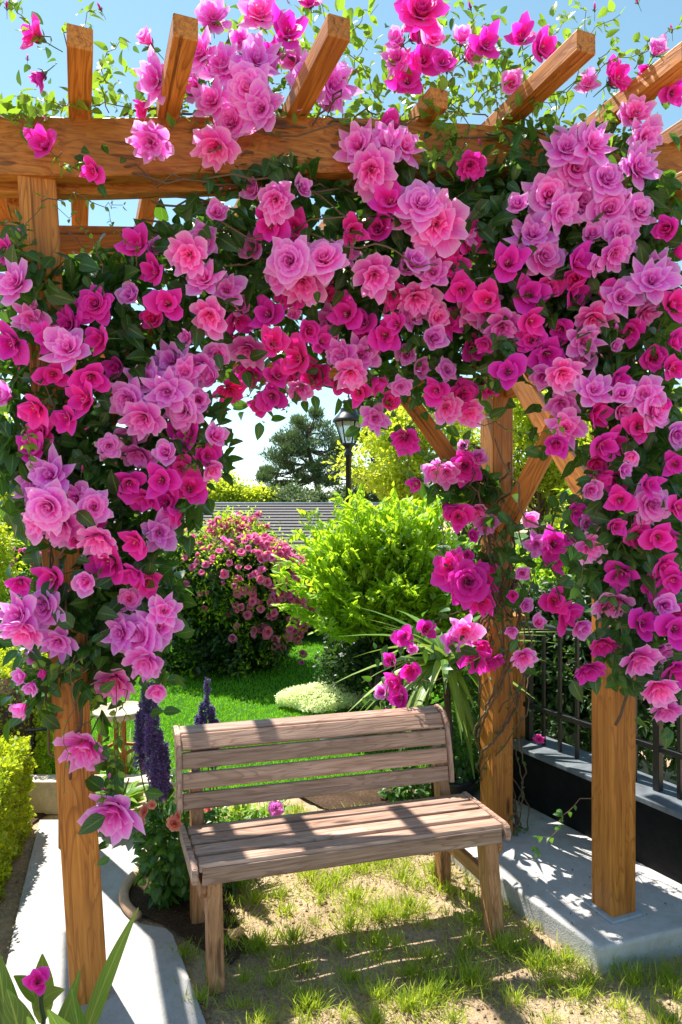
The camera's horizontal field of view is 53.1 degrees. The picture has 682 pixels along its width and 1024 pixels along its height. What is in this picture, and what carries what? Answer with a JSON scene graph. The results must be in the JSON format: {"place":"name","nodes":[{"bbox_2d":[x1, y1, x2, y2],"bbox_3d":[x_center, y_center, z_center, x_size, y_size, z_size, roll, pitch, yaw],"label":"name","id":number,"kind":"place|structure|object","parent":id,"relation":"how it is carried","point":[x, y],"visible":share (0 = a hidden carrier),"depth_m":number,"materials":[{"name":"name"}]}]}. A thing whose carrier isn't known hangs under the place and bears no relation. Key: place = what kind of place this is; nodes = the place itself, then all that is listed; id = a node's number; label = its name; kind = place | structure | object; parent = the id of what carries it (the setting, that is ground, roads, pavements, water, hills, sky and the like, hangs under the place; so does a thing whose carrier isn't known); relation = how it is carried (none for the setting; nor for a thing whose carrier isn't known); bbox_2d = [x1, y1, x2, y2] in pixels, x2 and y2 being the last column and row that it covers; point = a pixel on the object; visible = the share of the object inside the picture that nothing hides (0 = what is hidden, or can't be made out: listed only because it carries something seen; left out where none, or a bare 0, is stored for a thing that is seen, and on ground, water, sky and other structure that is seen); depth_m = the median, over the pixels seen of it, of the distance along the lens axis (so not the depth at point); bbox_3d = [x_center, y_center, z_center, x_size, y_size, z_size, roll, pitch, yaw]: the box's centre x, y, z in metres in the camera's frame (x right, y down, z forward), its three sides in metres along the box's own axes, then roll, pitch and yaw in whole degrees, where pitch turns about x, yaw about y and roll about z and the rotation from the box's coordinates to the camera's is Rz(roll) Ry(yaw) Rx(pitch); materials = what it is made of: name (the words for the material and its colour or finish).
{"place":"outdoors","nodes":[
{"label":"outdoors","id":0,"kind":"place"},
{"bbox_2d":[6,820,205,1023],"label":"path","id":1,"kind":"structure","parent":0,"point":[144,987],"depth_m":2.71,"materials":[{"name":"concrete"}]},
{"bbox_2d":[96,792,149,828],"bbox_3d":[-1.197,1.657,3.739,0.284,0.143,0.284,0,0,0],"label":"bowl planter","id":2,"kind":"object","parent":1,"relation":"on","point":[142,802],"visible":0.09,"depth_m":3.76,"materials":[{"name":"ceramic"}]},
{"bbox_2d":[0,13,681,1005],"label":"pergola","id":3,"kind":"object","parent":1,"relation":"on","point":[24,175],"visible":0.3,"depth_m":2.48,"materials":[{"name":"brown wood"}]},
{"bbox_2d":[0,187,270,865],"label":"climbing rose","id":4,"kind":"object","parent":3,"relation":"attached to","point":[129,630],"visible":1,"depth_m":2.31,"materials":[{"name":"pink plant"}]},
{"bbox_2d":[120,93,549,460],"bbox_3d":[0.109,-0.880,2.767,1.798,1.320,0.886,0,0,0],"label":"climbing rose","id":5,"kind":"object","parent":3,"relation":"attached to","point":[296,273],"visible":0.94,"depth_m":2.61,"materials":[{"name":"pink plant"}]},
{"bbox_2d":[0,0,681,260],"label":"climbing rose","id":6,"kind":"object","parent":3,"relation":"attached to","point":[248,99],"visible":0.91,"depth_m":2.45,"materials":[{"name":"pink plant"}]},
{"bbox_2d":[362,430,591,835],"bbox_3d":[0.681,0.621,3.390,1.217,2.066,0.592,0,0,11],"label":"climbing rose","id":7,"kind":"object","parent":3,"relation":"attached to","point":[463,578],"visible":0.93,"depth_m":3.29,"materials":[{"name":"pink plant"}]},
{"bbox_2d":[382,89,681,858],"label":"climbing rose","id":8,"kind":"object","parent":3,"relation":"attached to","point":[547,220],"visible":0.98,"depth_m":2.49,"materials":[{"name":"pink plant"}]},
{"bbox_2d":[407,311,681,748],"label":"climbing rose","id":9,"kind":"object","parent":3,"relation":"attached to","point":[637,439],"visible":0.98,"depth_m":2.47,"materials":[{"name":"pink plant"}]},
{"bbox_2d":[37,628,476,792],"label":"lawn","id":10,"kind":"structure","parent":0,"point":[315,638],"depth_m":6.30,"materials":[{"name":"green plant"}]},
{"bbox_2d":[0,516,26,639],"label":"shrub","id":11,"kind":"object","parent":10,"relation":"on","point":[7,551],"visible":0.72,"depth_m":6.51,"materials":[{"name":"green plant"}]},
{"bbox_2d":[0,490,29,552],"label":"shrub","id":12,"kind":"object","parent":10,"relation":"on","point":[4,498],"visible":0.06,"depth_m":8.26,"materials":[{"name":"green plant"}]},
{"bbox_2d":[1,535,41,577],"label":"rose bush","id":13,"kind":"object","parent":10,"relation":"on","point":[19,548],"visible":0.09,"depth_m":7.76,"materials":[{"name":"green plant"}]},
{"bbox_2d":[0,646,54,774],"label":"box hedge","id":14,"kind":"object","parent":10,"relation":"on","point":[44,760],"visible":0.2,"depth_m":4.26,"materials":[{"name":"green plant"}]},
{"bbox_2d":[26,727,46,774],"bbox_3d":[-1.795,1.525,4.152,0.230,0.450,0.027,0,0,0],"label":"hand rail","id":15,"kind":"object","parent":10,"relation":"on","point":[31,730],"visible":0.33,"depth_m":4.14,"materials":[{"name":"black metal"}]},
{"bbox_2d":[92,701,145,774],"bbox_3d":[-1.393,1.483,4.300,0.330,0.496,0.330,0,0,0],"label":"garden stool","id":16,"kind":"object","parent":10,"relation":"on","point":[131,708],"visible":0.39,"depth_m":4.24,"materials":[{"name":"stone"}]},
{"bbox_2d":[98,728,171,774],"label":"spiky plant","id":17,"kind":"object","parent":10,"relation":"on","point":[130,771],"visible":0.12,"depth_m":4.39,"materials":[{"name":"green plant"}]},
{"bbox_2d":[137,504,320,679],"bbox_3d":[-1.292,1.060,7.652,2.351,2.351,2.087,0,0,0],"label":"flowering bush","id":18,"kind":"object","parent":10,"relation":"on","point":[233,618],"visible":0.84,"depth_m":7.05,"materials":[{"name":"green plant"}]},
{"bbox_2d":[289,543,324,634],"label":"shrub","id":19,"kind":"object","parent":10,"relation":"on","point":[311,629],"depth_m":9.57,"materials":[{"name":"green plant"}]},
{"bbox_2d":[274,681,370,713],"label":"white flower clump","id":20,"kind":"object","parent":10,"relation":"on","point":[297,696],"visible":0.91,"depth_m":5.93,"materials":[{"name":"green plant"}]},
{"bbox_2d":[312,626,374,696],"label":"round bush","id":21,"kind":"object","parent":10,"relation":"on","point":[351,685],"visible":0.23,"depth_m":6.02,"materials":[{"name":"green plant"}]},
{"bbox_2d":[333,395,360,528],"bbox_3d":[0.090,0.166,8.200,0.390,3.169,0.390,0,0,0],"label":"lamp post","id":22,"kind":"object","parent":10,"relation":"on","point":[344,420],"visible":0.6,"depth_m":8.14,"materials":[{"name":"metal"}]},
{"bbox_2d":[270,481,479,709],"bbox_3d":[0.407,0.748,5.583,2.000,2.020,1.396,0,0,0],"label":"feathery shrub","id":23,"kind":"object","parent":10,"relation":"on","point":[380,560],"visible":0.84,"depth_m":5.31,"materials":[{"name":"green plant"}]},
{"bbox_2d":[326,611,466,705],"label":"round bush","id":24,"kind":"object","parent":10,"relation":"on","point":[360,647],"visible":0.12,"depth_m":5.71,"materials":[{"name":"green plant"}]},
{"bbox_2d":[0,518,681,1023],"bbox_3d":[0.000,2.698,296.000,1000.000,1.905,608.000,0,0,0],"label":"ground","id":25,"kind":"structure","parent":0,"point":[10,900],"depth_m":2.67,"materials":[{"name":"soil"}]},
{"bbox_2d":[0,555,40,656],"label":"shrub","id":26,"kind":"object","parent":25,"relation":"on","point":[30,590],"visible":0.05,"depth_m":7.39,"materials":[{"name":"green plant"}]},
{"bbox_2d":[1,813,44,878],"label":"soil bed","id":27,"kind":"object","parent":25,"relation":"on","point":[39,815],"depth_m":3.89,"materials":[{"name":"brown soil"}]},
{"bbox_2d":[0,731,37,904],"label":"box hedge","id":28,"kind":"object","parent":27,"relation":"on","point":[17,760],"visible":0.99,"depth_m":3.40,"materials":[{"name":"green plant"}]},
{"bbox_2d":[0,908,138,1023],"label":"lily plant","id":29,"kind":"object","parent":25,"relation":"on","point":[40,992],"visible":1,"depth_m":1.41,"materials":[{"name":"green plant"}]},
{"bbox_2d":[28,775,175,813],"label":"kerb wall","id":30,"kind":"structure","parent":25,"relation":"on","point":[43,793],"depth_m":3.94,"materials":[{"name":"concrete"}]},
{"bbox_2d":[96,770,148,812],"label":"potted plant","id":31,"kind":"object","parent":30,"relation":"on","point":[132,791],"visible":0.24,"depth_m":3.76,"materials":[{"name":"green plant"}]},
{"bbox_2d":[129,840,249,963],"bbox_3d":[-0.670,1.738,3.285,0.620,0.001,1.330,0,0,0],"label":"soil bed","id":32,"kind":"object","parent":25,"relation":"on","point":[182,926],"visible":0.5,"depth_m":2.92,"materials":[{"name":"brown soil"}]},
{"bbox_2d":[119,857,159,920],"bbox_3d":[-0.891,1.715,3.191,0.219,0.044,0.602,0,0,14],"label":"bed edging","id":33,"kind":"object","parent":32,"relation":"on","point":[129,909],"visible":0.5,"depth_m":3.00,"materials":[{"name":"ceramic"}]},
{"bbox_2d":[131,680,173,823],"bbox_3d":[-0.860,1.255,3.107,0.185,0.992,0.314,0,0,-17],"label":"purple flower spike","id":34,"kind":"object","parent":32,"relation":"on","point":[148,741],"visible":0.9,"depth_m":3.03,"materials":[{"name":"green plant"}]},
{"bbox_2d":[129,769,218,910],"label":"leafy bush","id":35,"kind":"object","parent":32,"relation":"on","point":[167,876],"visible":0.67,"depth_m":2.98,"materials":[{"name":"green plant"}]},
{"bbox_2d":[193,677,219,822],"bbox_3d":[-0.652,1.274,3.393,0.147,0.955,0.262,0,0,0],"label":"purple flower spike","id":36,"kind":"object","parent":32,"relation":"on","point":[209,713],"visible":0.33,"depth_m":3.30,"materials":[{"name":"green plant"}]},
{"bbox_2d":[188,806,232,826],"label":"bedding plant","id":37,"kind":"object","parent":32,"relation":"on","point":[209,809],"visible":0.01,"depth_m":3.53,"materials":[{"name":"green plant"}]},
{"bbox_2d":[213,804,257,822],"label":"bedding plant","id":38,"kind":"object","parent":32,"relation":"on","point":[235,816],"visible":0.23,"depth_m":3.59,"materials":[{"name":"green plant"}]},
{"bbox_2d":[213,812,262,899],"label":"strap leaf plant","id":39,"kind":"object","parent":32,"relation":"on","point":[233,888],"visible":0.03,"depth_m":3.12,"materials":[{"name":"green plant"}]},
{"bbox_2d":[241,799,294,817],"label":"bedding plant","id":40,"kind":"object","parent":32,"relation":"on","point":[274,808],"visible":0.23,"depth_m":3.54,"materials":[{"name":"green plant"}]},
{"bbox_2d":[173,704,510,994],"bbox_3d":[-0.014,1.346,2.909,1.349,0.808,0.606,0,0,-16],"label":"garden bench","id":41,"kind":"object","parent":25,"relation":"on","point":[443,825],"visible":1,"depth_m":2.93,"materials":[{"name":"brown wood"}]},
{"bbox_2d":[304,783,430,808],"bbox_3d":[0.308,1.737,4.176,1.324,0.001,0.610,0,0,-11],"label":"soil bed","id":42,"kind":"object","parent":25,"relation":"on","point":[356,798],"visible":0.17,"depth_m":4.12,"materials":[{"name":"brown soil"}]},
{"bbox_2d":[377,766,430,801],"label":"bedding plant","id":43,"kind":"object","parent":42,"relation":"on","point":[403,791],"visible":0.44,"depth_m":4.05,"materials":[{"name":"green plant"}]},
{"bbox_2d":[414,765,432,798],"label":"bedding plant","id":44,"kind":"object","parent":42,"relation":"on","point":[428,793],"visible":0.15,"depth_m":3.97,"materials":[{"name":"green plant"}]},
{"bbox_2d":[426,693,479,792],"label":"leafy bush","id":45,"kind":"object","parent":42,"relation":"on","point":[461,759],"visible":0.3,"depth_m":3.96,"materials":[{"name":"green plant"}]},
{"bbox_2d":[431,765,478,796],"bbox_3d":[0.650,1.628,3.950,0.290,0.216,0.290,0,0,0],"label":"plant pot","id":46,"kind":"object","parent":42,"relation":"on","point":[460,788],"visible":0.2,"depth_m":3.83,"materials":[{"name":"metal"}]},
{"bbox_2d":[336,606,551,779],"bbox_3d":[0.590,1.159,4.013,1.317,1.184,1.134,0,0,0],"label":"strap leaf plant","id":47,"kind":"object","parent":46,"relation":"in","point":[455,685],"visible":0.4,"depth_m":3.79,"materials":[{"name":"green plant"}]},
{"bbox_2d":[322,396,479,530],"bbox_3d":[1.622,0.392,14.302,3.180,6.443,3.165,0,0,28],"label":"tree","id":48,"kind":"object","parent":25,"relation":"on","point":[380,482],"visible":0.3,"depth_m":13.50,"materials":[{"name":"green plant"}]},
{"bbox_2d":[205,818,677,1023],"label":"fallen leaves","id":49,"kind":"object","parent":25,"relation":"on","point":[290,1012],"visible":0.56,"depth_m":2.67,"materials":[{"name":"brown plant"}]},
{"bbox_2d":[427,549,551,720],"bbox_3d":[1.254,1.008,5.609,1.263,1.588,0.932,0,0,0],"label":"shrub","id":50,"kind":"object","parent":25,"relation":"on","point":[461,671],"visible":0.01,"depth_m":5.49,"materials":[{"name":"green plant"}]},
{"bbox_2d":[457,568,590,742],"bbox_3d":[1.418,1.080,4.923,1.154,1.383,0.970,0,0,-38],"label":"shrub","id":51,"kind":"object","parent":25,"relation":"on","point":[535,596],"visible":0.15,"depth_m":4.66,"materials":[{"name":"green plant"}]},
{"bbox_2d":[473,389,591,533],"bbox_3d":[4.333,0.213,14.519,3.284,6.807,2.630,0,0,16],"label":"tree","id":52,"kind":"object","parent":25,"relation":"on","point":[550,481],"visible":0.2,"depth_m":14.14,"materials":[{"name":"green plant"}]},
{"bbox_2d":[475,525,590,613],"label":"shrub","id":53,"kind":"object","parent":25,"relation":"on","point":[547,573],"visible":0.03,"depth_m":5.83,"materials":[{"name":"green plant"}]},
{"bbox_2d":[552,475,574,575],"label":"shrub","id":54,"kind":"object","parent":25,"relation":"on","point":[569,492],"depth_m":6.42,"materials":[{"name":"green plant"}]},
{"bbox_2d":[451,790,681,974],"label":"patio slab","id":55,"kind":"structure","parent":25,"relation":"on","point":[548,890],"depth_m":2.93,"materials":[{"name":"concrete"}]},
{"bbox_2d":[513,734,681,883],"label":"wall","id":56,"kind":"structure","parent":55,"relation":"on","point":[554,780],"depth_m":3.49,"materials":[{"name":"stone"}]},
{"bbox_2d":[513,612,528,739],"bbox_3d":[1.029,0.992,4.050,0.125,0.770,0.125,0,0,-21],"label":"wooden post","id":57,"kind":"object","parent":56,"relation":"on","point":[517,675],"visible":0.18,"depth_m":4.00,"materials":[{"name":"brown wood"}]},
{"bbox_2d":[532,734,544,743],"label":"fallen flower","id":58,"kind":"object","parent":56,"relation":"on","point":[538,738],"visible":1,"depth_m":3.62,"materials":[{"name":"pink plant"}]},
{"bbox_2d":[521,620,681,798],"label":"metal fence","id":59,"kind":"object","parent":56,"relation":"on","point":[656,746],"visible":0.47,"depth_m":3.67,"materials":[{"name":"black metal"}]},
{"bbox_2d":[534,574,665,768],"bbox_3d":[1.845,1.070,4.536,1.200,1.452,0.936,0,0,0],"label":"shrub","id":60,"kind":"object","parent":25,"relation":"on","point":[585,736],"visible":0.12,"depth_m":4.40,"materials":[{"name":"green plant"}]},
{"bbox_2d":[552,370,681,503],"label":"tree","id":61,"kind":"object","parent":25,"relation":"on","point":[589,436],"visible":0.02,"depth_m":13.22,"materials":[{"name":"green plant"}]},
{"bbox_2d":[637,562,681,781],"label":"shrub","id":62,"kind":"object","parent":25,"relation":"on","point":[644,714],"visible":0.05,"depth_m":3.93,"materials":[{"name":"green plant"}]},
{"bbox_2d":[0,0,681,510],"label":"sky","id":63,"kind":"structure","parent":0,"point":[124,18],"materials":[{"name":"blue"}]},
{"bbox_2d":[320,735,362,739],"bbox_3d":[0.000,1.645,5.200,0.340,0.138,0.340,0,0,0],"label":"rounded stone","id":64,"kind":"object","parent":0,"point":[342,737],"visible":0.02,"depth_m":5.05,"materials":[{"name":"grey stone"}]},
{"bbox_2d":[445,532,528,551],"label":"ground","id":65,"kind":"structure","parent":0,"point":[523,535],"depth_m":100.21,"materials":[{"name":"green plant"}]},
{"bbox_2d":[206,470,250,501],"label":"tree","id":66,"kind":"object","parent":65,"relation":"on","point":[224,490],"visible":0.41,"depth_m":23.46,"materials":[{"name":"green plant"}]},
{"bbox_2d":[227,479,279,501],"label":"tree","id":67,"kind":"object","parent":65,"relation":"on","point":[255,493],"visible":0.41,"depth_m":23.57,"materials":[{"name":"green plant"}]},
{"bbox_2d":[110,502,451,560],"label":"house","id":68,"kind":"structure","parent":65,"relation":"on","point":[286,514],"depth_m":17.25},
{"bbox_2d":[258,477,334,501],"bbox_3d":[-1.611,1.198,23.965,3.096,4.857,3.005,0,0,0],"label":"tree","id":69,"kind":"object","parent":65,"relation":"on","point":[295,493],"visible":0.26,"depth_m":23.52,"materials":[{"name":"green plant"}]},
{"bbox_2d":[252,405,358,500],"bbox_3d":[-1.357,-0.536,30.046,5.139,8.292,3.103,0,0,0],"label":"pine tree","id":70,"kind":"object","parent":65,"relation":"on","point":[294,443],"visible":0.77,"depth_m":29.60,"materials":[{"name":"green plant"}]},
{"bbox_2d":[330,465,390,501],"bbox_3d":[1.445,0.891,23.906,3.709,5.442,2.473,0,0,0],"label":"tree","id":71,"kind":"object","parent":65,"relation":"on","point":[372,497],"visible":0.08,"depth_m":23.35,"materials":[{"name":"green plant"}]},
{"bbox_2d":[354,368,400,466],"bbox_3d":[1.646,-1.053,25.941,2.860,9.333,2.729,0,0,-41],"label":"tree","id":72,"kind":"object","parent":65,"relation":"on","point":[371,398],"visible":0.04,"depth_m":25.70,"materials":[{"name":"green plant"}]},
{"bbox_2d":[445,444,479,546],"bbox_3d":[4.391,0.567,24.107,3.907,6.108,2.766,0,0,-36],"label":"tree","id":73,"kind":"object","parent":65,"relation":"on","point":[466,530],"depth_m":23.90,"materials":[{"name":"green plant"}]},
{"bbox_2d":[533,491,571,533],"bbox_3d":[8.684,0.790,23.750,4.320,5.663,4.055,0,0,0],"label":"tree","id":74,"kind":"object","parent":65,"relation":"on","point":[555,524],"visible":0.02,"depth_m":23.21,"materials":[{"name":"green plant"}]}
]}

